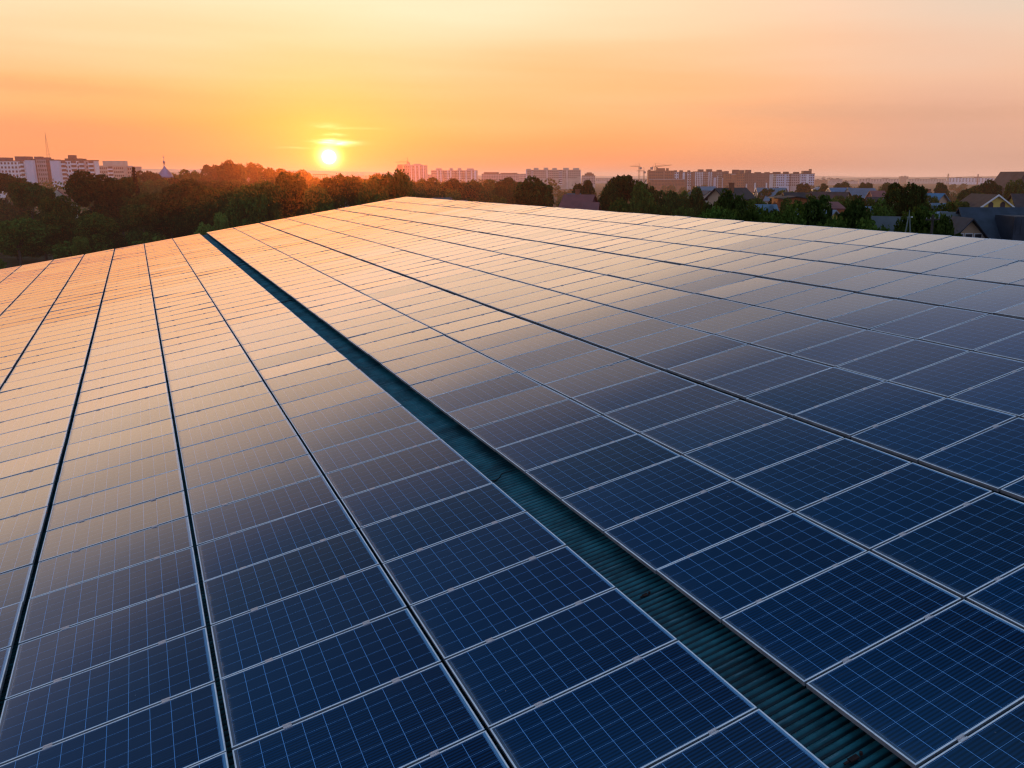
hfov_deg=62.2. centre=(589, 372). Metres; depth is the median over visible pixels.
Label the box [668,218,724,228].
solar panel
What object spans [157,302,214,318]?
solar panel
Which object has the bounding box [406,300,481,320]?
solar panel
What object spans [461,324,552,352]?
solar panel
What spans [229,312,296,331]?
solar panel
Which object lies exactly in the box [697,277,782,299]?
solar panel
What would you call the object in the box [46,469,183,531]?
solar panel
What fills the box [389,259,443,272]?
solar panel
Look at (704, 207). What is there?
broadleaf tree
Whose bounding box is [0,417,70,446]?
solar panel
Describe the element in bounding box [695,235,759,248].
solar panel
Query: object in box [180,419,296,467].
solar panel
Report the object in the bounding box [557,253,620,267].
solar panel
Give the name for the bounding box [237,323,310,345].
solar panel
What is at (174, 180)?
broadleaf tree
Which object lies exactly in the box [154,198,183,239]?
broadleaf tree
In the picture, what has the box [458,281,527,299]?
solar panel
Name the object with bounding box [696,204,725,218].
broadleaf tree
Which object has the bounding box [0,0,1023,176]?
sky
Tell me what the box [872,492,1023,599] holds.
solar panel
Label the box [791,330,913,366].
solar panel
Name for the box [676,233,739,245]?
solar panel
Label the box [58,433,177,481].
solar panel
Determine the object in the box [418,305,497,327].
solar panel
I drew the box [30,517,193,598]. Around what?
solar panel
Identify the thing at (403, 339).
solar panel
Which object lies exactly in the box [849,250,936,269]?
solar panel
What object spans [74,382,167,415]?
solar panel
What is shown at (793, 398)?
solar panel
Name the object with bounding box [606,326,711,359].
solar panel
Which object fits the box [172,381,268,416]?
solar panel
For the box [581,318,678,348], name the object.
solar panel
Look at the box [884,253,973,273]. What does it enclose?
solar panel
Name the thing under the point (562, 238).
solar panel
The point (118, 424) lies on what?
solar panel
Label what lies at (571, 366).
solar panel
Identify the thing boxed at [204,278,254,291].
solar panel
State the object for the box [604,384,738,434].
solar panel
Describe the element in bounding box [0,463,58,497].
solar panel
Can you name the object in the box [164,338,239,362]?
solar panel
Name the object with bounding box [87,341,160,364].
solar panel
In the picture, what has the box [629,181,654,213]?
broadleaf tree
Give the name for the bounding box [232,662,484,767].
solar panel
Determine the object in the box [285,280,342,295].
solar panel
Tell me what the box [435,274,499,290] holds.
solar panel
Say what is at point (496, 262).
solar panel
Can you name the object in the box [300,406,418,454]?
solar panel
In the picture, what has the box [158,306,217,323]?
solar panel
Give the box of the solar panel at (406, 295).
[375,286,442,304]
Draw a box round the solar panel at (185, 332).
[160,321,226,340]
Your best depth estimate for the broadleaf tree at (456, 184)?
230.64 m
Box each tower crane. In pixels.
[632,164,641,180]
[650,163,668,170]
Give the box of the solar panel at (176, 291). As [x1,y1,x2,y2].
[153,285,202,297]
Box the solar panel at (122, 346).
[89,335,159,356]
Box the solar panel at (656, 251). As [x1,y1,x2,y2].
[626,244,690,258]
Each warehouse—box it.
[0,212,1023,767]
[825,188,846,191]
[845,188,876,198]
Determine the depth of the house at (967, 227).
79.05 m
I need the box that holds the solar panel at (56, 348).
[20,338,91,358]
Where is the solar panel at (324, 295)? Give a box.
[295,287,355,303]
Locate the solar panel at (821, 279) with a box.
[790,265,878,286]
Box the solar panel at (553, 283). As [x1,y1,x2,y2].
[532,272,603,289]
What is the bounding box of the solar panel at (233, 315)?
[222,302,284,319]
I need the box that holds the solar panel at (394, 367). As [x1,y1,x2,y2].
[381,343,475,374]
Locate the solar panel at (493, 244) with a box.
[473,238,522,249]
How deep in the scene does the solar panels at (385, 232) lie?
37.94 m
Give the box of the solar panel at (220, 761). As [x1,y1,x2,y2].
[189,752,229,767]
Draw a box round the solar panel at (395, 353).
[368,335,457,363]
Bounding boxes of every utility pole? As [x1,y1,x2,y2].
[905,210,912,232]
[925,215,939,233]
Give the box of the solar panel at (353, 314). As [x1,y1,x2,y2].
[321,305,392,324]
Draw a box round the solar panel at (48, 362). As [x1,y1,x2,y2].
[11,351,87,374]
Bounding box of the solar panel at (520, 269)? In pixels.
[490,262,553,277]
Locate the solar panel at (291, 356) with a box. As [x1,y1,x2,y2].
[252,343,336,370]
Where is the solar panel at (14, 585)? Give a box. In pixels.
[0,565,33,607]
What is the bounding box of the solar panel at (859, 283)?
[822,269,916,292]
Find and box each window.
[964,233,972,236]
[974,233,981,237]
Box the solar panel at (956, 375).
[889,351,1023,397]
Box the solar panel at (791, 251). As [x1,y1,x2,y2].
[763,241,836,257]
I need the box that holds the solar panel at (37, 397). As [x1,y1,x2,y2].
[0,383,79,411]
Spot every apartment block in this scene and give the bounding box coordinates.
[0,156,32,197]
[24,159,37,183]
[34,157,53,186]
[50,160,63,189]
[61,155,99,188]
[99,161,127,180]
[126,166,141,176]
[312,174,329,179]
[404,164,427,181]
[431,168,477,183]
[482,172,519,182]
[520,174,525,181]
[526,168,580,188]
[582,172,594,187]
[596,178,610,182]
[649,179,684,191]
[673,170,692,190]
[693,169,723,187]
[723,170,744,187]
[744,170,769,191]
[769,169,814,191]
[814,179,827,184]
[827,178,842,184]
[842,180,857,183]
[857,178,898,183]
[899,176,908,182]
[906,178,945,183]
[946,177,993,183]
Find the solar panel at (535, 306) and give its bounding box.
[502,294,582,316]
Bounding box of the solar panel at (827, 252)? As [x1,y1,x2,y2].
[789,244,868,261]
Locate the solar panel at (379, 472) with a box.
[325,439,463,499]
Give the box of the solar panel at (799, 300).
[755,287,853,312]
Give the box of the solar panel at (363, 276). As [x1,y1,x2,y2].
[337,270,393,283]
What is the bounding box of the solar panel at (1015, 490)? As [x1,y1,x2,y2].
[1000,478,1023,500]
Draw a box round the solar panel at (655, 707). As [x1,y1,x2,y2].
[490,640,756,767]
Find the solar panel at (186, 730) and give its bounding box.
[0,682,226,767]
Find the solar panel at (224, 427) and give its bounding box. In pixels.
[177,405,286,448]
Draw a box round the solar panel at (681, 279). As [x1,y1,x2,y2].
[648,269,727,288]
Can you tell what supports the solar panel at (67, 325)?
on the warehouse at (820, 728)
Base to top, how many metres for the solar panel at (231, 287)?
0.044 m
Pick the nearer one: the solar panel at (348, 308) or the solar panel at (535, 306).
the solar panel at (535, 306)
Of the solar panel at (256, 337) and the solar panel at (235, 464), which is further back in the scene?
the solar panel at (256, 337)
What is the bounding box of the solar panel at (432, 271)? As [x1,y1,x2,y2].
[405,264,462,278]
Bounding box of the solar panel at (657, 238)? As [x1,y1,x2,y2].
[641,229,700,241]
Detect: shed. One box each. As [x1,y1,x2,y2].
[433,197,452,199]
[941,212,960,216]
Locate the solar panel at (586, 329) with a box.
[558,311,651,339]
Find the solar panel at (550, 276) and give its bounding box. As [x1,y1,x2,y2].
[517,268,586,284]
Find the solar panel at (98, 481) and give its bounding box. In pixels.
[53,450,180,504]
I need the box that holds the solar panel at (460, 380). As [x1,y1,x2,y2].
[410,361,516,400]
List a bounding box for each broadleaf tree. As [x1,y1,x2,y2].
[0,173,34,220]
[0,217,49,265]
[6,181,56,253]
[20,220,64,260]
[39,195,80,256]
[39,213,76,254]
[63,169,117,216]
[74,212,119,252]
[103,177,136,236]
[105,216,130,249]
[119,204,166,245]
[120,176,149,195]
[123,192,167,230]
[136,170,159,184]
[145,178,172,197]
[148,200,185,237]
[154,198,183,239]
[162,178,206,201]
[167,177,179,183]
[172,200,211,235]
[175,169,200,182]
[182,185,226,204]
[193,186,228,227]
[198,173,212,181]
[200,164,217,180]
[210,180,231,188]
[216,159,240,183]
[222,184,253,207]
[223,184,267,227]
[228,179,241,186]
[237,163,249,184]
[243,180,285,223]
[246,162,263,184]
[257,178,278,184]
[258,167,282,182]
[275,171,307,218]
[276,168,297,179]
[293,169,312,181]
[302,184,334,213]
[306,177,321,183]
[307,180,322,189]
[318,173,362,209]
[355,176,390,204]
[366,173,383,180]
[378,168,417,198]
[409,181,425,196]
[410,188,427,197]
[414,181,430,189]
[417,177,441,191]
[423,187,445,197]
[438,180,454,195]
[440,177,467,199]
[444,188,461,199]
[463,182,476,199]
[467,179,484,201]
[479,191,494,201]
[483,179,497,195]
[487,195,507,203]
[491,184,515,203]
[495,177,517,194]
[510,194,519,204]
[512,175,554,206]
[572,180,595,194]
[598,181,620,210]
[608,174,650,204]
[608,197,631,212]
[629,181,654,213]
[641,202,670,215]
[646,185,658,213]
[655,190,682,214]
[669,206,695,216]
[676,190,689,205]
[683,186,705,217]
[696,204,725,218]
[699,201,716,217]
[709,207,738,219]
[715,188,748,217]
[735,207,758,221]
[743,205,782,221]
[745,199,758,210]
[747,196,765,203]
[757,188,774,200]
[760,207,806,224]
[765,209,781,217]
[780,197,792,214]
[783,201,806,224]
[794,183,810,192]
[799,194,831,225]
[812,214,846,227]
[819,183,828,191]
[833,181,849,187]
[835,197,857,207]
[837,196,872,228]
[839,195,853,201]
[852,194,865,204]
[856,216,890,230]
[858,182,872,187]
[865,198,875,205]
[869,204,885,215]
[874,196,895,215]
[878,182,889,191]
[881,182,930,215]
[893,205,934,233]
[919,204,934,215]
[925,210,945,233]
[926,195,938,202]
[930,203,947,211]
[933,182,949,197]
[933,215,962,236]
[942,201,956,211]
[947,199,962,206]
[955,201,969,210]
[956,192,968,200]
[960,188,982,196]
[976,178,1002,195]
[1003,178,1023,199]
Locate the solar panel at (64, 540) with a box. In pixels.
[39,491,188,561]
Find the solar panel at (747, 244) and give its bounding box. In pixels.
[716,236,782,251]
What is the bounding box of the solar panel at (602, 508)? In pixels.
[561,455,730,533]
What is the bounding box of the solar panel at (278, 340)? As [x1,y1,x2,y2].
[242,329,318,353]
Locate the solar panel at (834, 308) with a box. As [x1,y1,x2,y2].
[789,293,892,320]
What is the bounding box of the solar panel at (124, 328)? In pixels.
[94,319,156,336]
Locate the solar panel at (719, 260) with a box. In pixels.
[685,251,759,268]
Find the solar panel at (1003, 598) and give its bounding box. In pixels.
[966,567,1023,629]
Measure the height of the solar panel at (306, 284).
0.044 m
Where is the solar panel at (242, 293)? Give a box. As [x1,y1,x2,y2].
[211,287,266,302]
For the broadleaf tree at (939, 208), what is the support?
on the ground
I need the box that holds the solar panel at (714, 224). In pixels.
[687,219,742,230]
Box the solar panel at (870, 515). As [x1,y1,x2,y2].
[796,462,991,551]
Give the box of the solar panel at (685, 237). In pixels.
[658,231,718,243]
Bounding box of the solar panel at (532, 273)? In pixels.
[503,265,567,280]
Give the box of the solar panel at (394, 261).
[374,254,425,266]
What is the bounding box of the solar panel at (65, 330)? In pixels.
[32,322,95,339]
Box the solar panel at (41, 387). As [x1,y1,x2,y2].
[0,374,81,401]
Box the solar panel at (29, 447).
[0,431,67,462]
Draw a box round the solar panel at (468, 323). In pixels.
[431,311,513,335]
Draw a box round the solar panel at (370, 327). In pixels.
[338,315,414,338]
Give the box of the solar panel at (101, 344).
[91,329,158,349]
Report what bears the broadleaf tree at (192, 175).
on the ground
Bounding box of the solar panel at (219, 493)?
[187,454,321,514]
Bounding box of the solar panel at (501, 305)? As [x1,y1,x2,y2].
[486,289,562,310]
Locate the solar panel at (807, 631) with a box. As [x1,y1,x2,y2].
[722,551,960,685]
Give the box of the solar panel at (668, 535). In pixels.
[604,481,791,573]
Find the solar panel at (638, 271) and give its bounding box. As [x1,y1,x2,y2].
[607,262,678,279]
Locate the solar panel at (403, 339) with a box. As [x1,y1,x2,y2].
[357,328,442,355]
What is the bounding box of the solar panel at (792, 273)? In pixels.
[760,261,844,281]
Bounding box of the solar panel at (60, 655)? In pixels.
[5,583,206,699]
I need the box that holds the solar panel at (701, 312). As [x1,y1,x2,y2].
[655,299,750,325]
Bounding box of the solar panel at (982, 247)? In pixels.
[940,238,1023,256]
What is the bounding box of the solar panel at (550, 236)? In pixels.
[528,231,578,241]
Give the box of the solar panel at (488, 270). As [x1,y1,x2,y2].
[478,259,537,273]
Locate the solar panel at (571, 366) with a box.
[520,349,629,385]
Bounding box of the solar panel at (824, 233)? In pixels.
[788,227,858,240]
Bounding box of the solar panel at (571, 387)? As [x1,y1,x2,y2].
[544,359,660,399]
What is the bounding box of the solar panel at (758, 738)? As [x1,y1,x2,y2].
[650,709,828,767]
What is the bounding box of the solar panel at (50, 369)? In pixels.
[6,358,85,382]
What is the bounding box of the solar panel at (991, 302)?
[944,285,1023,314]
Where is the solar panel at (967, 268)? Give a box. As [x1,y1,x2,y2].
[921,257,1017,278]
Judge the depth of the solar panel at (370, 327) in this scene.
19.93 m
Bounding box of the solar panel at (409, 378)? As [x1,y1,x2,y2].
[395,352,494,386]
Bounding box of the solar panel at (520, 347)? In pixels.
[478,331,575,361]
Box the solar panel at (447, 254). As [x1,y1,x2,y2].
[428,247,478,259]
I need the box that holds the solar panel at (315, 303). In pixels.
[301,291,363,308]
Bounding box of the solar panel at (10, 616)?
[0,601,23,650]
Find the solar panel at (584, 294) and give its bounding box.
[566,279,644,299]
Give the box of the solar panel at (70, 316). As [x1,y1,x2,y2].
[41,309,98,324]
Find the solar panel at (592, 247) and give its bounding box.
[578,238,636,250]
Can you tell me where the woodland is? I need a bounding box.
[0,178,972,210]
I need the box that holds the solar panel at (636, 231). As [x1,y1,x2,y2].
[610,226,665,237]
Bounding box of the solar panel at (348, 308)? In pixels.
[314,300,382,318]
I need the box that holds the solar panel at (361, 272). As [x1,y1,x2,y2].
[331,267,385,279]
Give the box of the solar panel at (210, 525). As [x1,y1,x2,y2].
[191,475,337,545]
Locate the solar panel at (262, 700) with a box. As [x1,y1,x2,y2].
[220,608,440,749]
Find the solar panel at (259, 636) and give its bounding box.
[211,565,406,679]
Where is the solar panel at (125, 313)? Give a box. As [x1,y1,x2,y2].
[97,306,154,321]
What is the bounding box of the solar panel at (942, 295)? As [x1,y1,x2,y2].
[899,279,1003,306]
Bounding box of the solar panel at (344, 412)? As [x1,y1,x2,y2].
[289,392,401,436]
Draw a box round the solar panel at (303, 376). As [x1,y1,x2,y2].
[264,359,357,392]
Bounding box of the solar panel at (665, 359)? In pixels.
[635,334,747,371]
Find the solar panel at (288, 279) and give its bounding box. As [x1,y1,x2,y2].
[271,271,322,284]
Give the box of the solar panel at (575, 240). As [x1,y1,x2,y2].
[551,234,605,245]
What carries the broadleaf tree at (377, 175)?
on the ground
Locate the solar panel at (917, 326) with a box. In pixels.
[870,306,987,339]
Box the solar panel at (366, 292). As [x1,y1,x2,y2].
[359,279,419,295]
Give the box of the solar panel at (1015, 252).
[978,243,1023,260]
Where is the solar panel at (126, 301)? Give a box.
[101,295,152,307]
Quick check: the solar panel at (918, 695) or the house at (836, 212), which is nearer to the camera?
the solar panel at (918, 695)
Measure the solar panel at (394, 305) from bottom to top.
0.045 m
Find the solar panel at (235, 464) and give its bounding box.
[183,435,308,489]
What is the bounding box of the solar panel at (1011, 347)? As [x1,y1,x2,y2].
[974,332,1023,361]
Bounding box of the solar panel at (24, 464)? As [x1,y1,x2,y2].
[0,446,63,478]
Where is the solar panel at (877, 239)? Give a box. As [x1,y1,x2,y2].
[841,231,917,246]
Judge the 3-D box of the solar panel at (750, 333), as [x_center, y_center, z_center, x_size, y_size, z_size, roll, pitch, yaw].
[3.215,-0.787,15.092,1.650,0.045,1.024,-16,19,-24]
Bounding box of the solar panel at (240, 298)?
[214,291,269,305]
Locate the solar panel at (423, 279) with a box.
[415,267,473,282]
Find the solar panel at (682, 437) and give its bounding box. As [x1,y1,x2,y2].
[641,400,787,455]
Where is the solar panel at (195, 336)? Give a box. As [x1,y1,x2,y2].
[161,326,230,347]
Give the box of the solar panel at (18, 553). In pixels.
[0,533,40,573]
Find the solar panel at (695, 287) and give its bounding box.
[671,272,754,293]
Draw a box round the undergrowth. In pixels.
[0,223,172,268]
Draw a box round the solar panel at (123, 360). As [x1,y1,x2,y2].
[85,348,161,372]
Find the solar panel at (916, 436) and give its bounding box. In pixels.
[851,398,1016,462]
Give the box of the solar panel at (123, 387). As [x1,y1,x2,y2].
[77,372,166,403]
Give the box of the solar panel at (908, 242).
[871,234,950,249]
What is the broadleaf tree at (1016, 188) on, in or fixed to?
on the ground
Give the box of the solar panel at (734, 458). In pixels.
[684,417,843,481]
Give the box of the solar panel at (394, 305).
[385,291,452,309]
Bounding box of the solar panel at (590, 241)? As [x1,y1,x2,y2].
[564,236,621,247]
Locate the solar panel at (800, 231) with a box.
[765,225,831,238]
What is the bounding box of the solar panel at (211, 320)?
[159,315,223,333]
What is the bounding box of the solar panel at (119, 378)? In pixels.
[80,364,164,392]
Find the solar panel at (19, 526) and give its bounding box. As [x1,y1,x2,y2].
[0,507,47,544]
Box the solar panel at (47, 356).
[15,344,89,366]
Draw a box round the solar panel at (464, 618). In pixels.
[410,546,615,661]
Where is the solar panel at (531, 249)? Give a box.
[504,244,559,255]
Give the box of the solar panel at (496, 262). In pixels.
[466,256,524,269]
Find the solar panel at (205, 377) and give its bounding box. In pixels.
[168,362,255,391]
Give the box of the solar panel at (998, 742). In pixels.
[919,701,1023,767]
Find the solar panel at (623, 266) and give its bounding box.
[589,258,659,275]
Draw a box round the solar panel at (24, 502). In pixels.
[0,484,53,519]
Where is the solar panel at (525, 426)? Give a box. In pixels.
[469,399,600,451]
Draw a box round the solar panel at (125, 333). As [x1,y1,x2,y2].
[92,324,157,342]
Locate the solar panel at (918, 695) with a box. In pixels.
[806,599,1023,767]
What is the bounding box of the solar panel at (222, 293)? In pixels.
[209,284,261,297]
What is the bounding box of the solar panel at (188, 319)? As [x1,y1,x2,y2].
[158,311,219,328]
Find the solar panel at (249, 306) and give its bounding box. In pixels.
[219,298,279,314]
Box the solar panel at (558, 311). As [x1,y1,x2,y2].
[519,299,602,323]
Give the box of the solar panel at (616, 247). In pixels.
[593,239,653,252]
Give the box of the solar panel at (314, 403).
[280,380,385,420]
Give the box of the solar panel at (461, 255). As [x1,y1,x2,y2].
[437,249,489,261]
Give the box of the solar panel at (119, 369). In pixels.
[83,356,163,381]
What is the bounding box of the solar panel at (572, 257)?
[542,250,603,264]
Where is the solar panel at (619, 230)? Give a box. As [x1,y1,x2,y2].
[596,225,647,235]
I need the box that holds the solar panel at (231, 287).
[207,281,257,294]
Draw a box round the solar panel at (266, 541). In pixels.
[197,499,356,581]
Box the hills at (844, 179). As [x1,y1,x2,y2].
[143,171,996,180]
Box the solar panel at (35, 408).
[0,393,76,421]
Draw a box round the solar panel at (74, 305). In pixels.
[49,298,101,311]
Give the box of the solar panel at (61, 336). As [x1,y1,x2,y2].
[28,327,93,345]
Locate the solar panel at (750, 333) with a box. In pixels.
[715,313,822,344]
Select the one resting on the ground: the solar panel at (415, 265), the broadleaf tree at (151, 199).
the broadleaf tree at (151, 199)
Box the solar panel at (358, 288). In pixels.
[351,276,409,291]
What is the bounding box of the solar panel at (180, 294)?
[154,288,204,300]
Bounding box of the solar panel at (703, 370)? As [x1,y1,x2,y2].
[667,344,786,383]
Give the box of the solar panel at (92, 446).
[63,418,174,461]
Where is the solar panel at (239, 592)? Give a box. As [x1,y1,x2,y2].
[203,529,378,625]
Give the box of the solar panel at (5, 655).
[0,647,11,697]
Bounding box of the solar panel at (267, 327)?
[233,317,303,337]
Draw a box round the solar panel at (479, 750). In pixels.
[407,730,508,767]
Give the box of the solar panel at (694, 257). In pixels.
[664,249,734,264]
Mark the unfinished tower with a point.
(400, 166)
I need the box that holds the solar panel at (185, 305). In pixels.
[156,298,211,313]
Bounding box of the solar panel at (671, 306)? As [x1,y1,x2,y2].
[630,294,719,318]
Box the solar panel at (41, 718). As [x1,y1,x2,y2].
[0,628,215,765]
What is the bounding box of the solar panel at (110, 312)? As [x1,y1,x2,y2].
[99,302,153,316]
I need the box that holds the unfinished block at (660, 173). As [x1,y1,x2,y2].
[647,168,673,184]
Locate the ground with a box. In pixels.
[0,181,980,267]
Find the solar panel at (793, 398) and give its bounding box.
[746,367,884,417]
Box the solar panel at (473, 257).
[446,251,501,264]
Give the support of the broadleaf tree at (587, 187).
on the ground
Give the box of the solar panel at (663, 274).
[627,265,703,283]
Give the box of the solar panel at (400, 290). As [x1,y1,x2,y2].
[367,282,430,299]
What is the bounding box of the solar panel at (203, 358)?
[165,346,244,370]
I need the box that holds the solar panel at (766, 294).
[725,282,816,305]
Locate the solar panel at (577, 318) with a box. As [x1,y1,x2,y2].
[537,305,626,331]
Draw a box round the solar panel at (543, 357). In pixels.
[498,339,600,372]
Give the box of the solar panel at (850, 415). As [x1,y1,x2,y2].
[794,382,944,437]
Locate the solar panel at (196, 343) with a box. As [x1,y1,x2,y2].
[163,332,234,354]
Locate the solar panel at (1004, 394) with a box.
[950,369,1023,417]
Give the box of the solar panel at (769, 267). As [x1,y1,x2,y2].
[733,258,813,276]
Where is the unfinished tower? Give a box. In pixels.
[397,164,404,172]
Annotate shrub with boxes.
[70,236,92,255]
[194,222,211,234]
[211,211,229,230]
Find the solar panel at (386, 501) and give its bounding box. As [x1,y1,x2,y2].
[341,459,492,529]
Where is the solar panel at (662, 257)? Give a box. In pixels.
[644,246,712,261]
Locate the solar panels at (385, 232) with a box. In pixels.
[0,197,1023,418]
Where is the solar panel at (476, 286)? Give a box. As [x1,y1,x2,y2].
[446,277,512,294]
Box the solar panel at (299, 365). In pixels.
[258,351,346,381]
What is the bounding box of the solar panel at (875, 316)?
[827,299,937,329]
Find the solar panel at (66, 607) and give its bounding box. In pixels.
[19,547,199,644]
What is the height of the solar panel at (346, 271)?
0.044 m
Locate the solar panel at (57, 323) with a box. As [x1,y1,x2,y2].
[39,313,97,328]
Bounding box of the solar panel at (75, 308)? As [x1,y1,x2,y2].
[47,302,100,315]
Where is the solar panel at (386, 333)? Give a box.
[347,321,428,347]
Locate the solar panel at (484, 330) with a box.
[445,317,532,342]
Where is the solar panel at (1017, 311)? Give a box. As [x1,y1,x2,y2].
[994,303,1023,319]
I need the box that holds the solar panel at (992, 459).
[919,417,1023,491]
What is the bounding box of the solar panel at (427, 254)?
[419,245,469,256]
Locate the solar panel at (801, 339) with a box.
[751,321,865,355]
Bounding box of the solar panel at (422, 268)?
[397,262,453,275]
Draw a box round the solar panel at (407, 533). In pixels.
[360,483,525,565]
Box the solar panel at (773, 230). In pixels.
[743,224,807,236]
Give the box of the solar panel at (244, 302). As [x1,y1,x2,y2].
[216,294,274,309]
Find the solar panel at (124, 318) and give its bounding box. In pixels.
[96,310,154,326]
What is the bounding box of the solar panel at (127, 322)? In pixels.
[95,314,155,331]
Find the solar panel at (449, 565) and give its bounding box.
[383,512,565,608]
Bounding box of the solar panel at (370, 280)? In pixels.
[344,273,401,287]
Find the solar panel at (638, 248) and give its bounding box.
[609,241,672,255]
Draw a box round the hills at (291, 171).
[142,169,894,178]
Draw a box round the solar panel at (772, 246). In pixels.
[739,239,810,254]
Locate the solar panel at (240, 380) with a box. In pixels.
[170,371,262,403]
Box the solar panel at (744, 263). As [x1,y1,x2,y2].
[708,254,785,272]
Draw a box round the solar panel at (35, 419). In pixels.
[0,404,73,433]
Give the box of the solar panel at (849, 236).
[814,229,887,243]
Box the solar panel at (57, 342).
[25,333,92,351]
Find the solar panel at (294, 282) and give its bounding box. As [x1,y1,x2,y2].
[276,274,328,287]
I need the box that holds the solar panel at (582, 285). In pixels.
[548,275,622,294]
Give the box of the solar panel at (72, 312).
[44,305,99,319]
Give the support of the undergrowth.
on the ground
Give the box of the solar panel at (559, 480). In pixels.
[525,434,679,500]
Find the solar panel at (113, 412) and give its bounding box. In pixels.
[71,393,169,428]
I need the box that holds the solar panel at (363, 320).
[329,309,402,331]
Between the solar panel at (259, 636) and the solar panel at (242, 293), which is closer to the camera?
the solar panel at (259, 636)
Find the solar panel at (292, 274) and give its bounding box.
[267,269,317,280]
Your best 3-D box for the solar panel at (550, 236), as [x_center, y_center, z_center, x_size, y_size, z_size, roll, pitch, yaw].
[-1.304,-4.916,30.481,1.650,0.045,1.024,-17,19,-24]
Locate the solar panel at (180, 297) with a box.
[154,291,207,304]
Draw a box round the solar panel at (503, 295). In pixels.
[472,285,545,304]
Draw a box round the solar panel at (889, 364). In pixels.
[836,339,968,381]
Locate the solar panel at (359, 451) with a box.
[311,421,440,474]
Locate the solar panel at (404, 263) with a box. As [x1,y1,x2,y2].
[381,257,433,269]
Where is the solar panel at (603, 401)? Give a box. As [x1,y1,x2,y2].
[572,371,697,415]
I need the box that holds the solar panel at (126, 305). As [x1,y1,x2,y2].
[100,298,152,311]
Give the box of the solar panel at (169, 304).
[155,295,209,309]
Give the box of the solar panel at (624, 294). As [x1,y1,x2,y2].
[585,284,667,305]
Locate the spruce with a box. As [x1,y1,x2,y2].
[131,167,144,220]
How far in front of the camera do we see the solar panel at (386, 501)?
10.34 m
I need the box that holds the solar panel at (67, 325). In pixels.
[35,318,96,334]
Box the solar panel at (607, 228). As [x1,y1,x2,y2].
[583,223,633,233]
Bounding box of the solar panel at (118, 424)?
[67,404,171,444]
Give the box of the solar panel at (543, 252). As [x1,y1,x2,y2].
[516,246,572,258]
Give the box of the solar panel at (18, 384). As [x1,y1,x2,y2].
[0,366,84,392]
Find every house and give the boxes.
[53,189,77,217]
[558,189,601,210]
[582,202,599,209]
[688,190,710,202]
[699,186,715,190]
[703,183,754,205]
[753,188,767,197]
[755,204,773,211]
[763,188,787,203]
[769,195,807,210]
[782,192,805,197]
[797,209,839,218]
[810,191,851,198]
[827,202,844,212]
[865,191,885,199]
[865,197,879,204]
[866,209,900,231]
[883,189,950,202]
[949,216,988,238]
[956,207,1023,240]
[961,193,1014,206]
[994,171,1023,196]
[1007,194,1023,206]
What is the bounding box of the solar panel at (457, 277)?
[424,270,487,286]
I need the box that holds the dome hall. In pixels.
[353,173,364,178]
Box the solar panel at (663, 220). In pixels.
[637,216,688,225]
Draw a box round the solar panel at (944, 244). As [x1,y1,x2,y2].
[904,236,987,252]
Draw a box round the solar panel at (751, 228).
[722,222,782,234]
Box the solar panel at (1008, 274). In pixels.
[963,261,1023,284]
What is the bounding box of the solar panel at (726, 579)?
[656,513,866,622]
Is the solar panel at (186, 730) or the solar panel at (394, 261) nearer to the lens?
the solar panel at (186, 730)
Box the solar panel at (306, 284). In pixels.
[280,277,334,291]
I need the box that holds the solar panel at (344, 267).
[320,262,369,273]
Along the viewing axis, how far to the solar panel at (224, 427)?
14.02 m
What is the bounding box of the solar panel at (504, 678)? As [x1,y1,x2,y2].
[445,588,676,731]
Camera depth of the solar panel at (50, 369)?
20.48 m
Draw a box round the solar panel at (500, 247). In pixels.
[483,240,534,251]
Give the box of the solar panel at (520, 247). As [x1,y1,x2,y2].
[493,241,547,253]
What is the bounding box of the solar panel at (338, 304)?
[307,295,373,313]
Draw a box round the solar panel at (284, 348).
[247,336,327,361]
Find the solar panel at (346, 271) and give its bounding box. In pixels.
[325,264,377,276]
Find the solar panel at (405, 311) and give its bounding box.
[395,295,467,315]
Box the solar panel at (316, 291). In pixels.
[290,284,348,298]
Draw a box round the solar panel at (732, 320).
[684,306,785,334]
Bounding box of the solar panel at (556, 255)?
[529,248,588,261]
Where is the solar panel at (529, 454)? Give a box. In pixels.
[495,416,636,473]
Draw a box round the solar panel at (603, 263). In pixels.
[572,256,639,271]
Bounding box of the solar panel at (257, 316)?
[225,307,290,325]
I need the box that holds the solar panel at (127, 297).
[102,291,151,304]
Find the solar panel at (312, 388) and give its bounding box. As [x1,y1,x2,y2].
[272,369,370,404]
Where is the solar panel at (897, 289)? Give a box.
[859,274,957,299]
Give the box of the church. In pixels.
[159,157,173,179]
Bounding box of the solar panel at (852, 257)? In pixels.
[818,247,898,264]
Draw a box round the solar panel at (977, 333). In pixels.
[919,314,1023,351]
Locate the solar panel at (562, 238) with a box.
[539,232,590,243]
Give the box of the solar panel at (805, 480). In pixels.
[735,438,910,512]
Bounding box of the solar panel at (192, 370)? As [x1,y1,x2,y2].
[167,353,249,380]
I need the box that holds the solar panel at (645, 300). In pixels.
[607,289,692,311]
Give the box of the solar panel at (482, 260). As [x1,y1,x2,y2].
[456,254,512,266]
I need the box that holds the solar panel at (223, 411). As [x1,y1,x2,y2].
[175,392,277,431]
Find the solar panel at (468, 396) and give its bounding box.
[427,372,540,414]
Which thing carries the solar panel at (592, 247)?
on the warehouse at (820, 728)
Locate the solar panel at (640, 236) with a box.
[625,227,680,239]
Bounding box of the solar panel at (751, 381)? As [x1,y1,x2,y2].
[704,355,831,398]
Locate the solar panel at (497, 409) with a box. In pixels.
[447,385,568,431]
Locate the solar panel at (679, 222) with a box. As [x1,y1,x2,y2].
[652,217,706,227]
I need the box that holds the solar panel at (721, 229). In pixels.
[703,221,763,232]

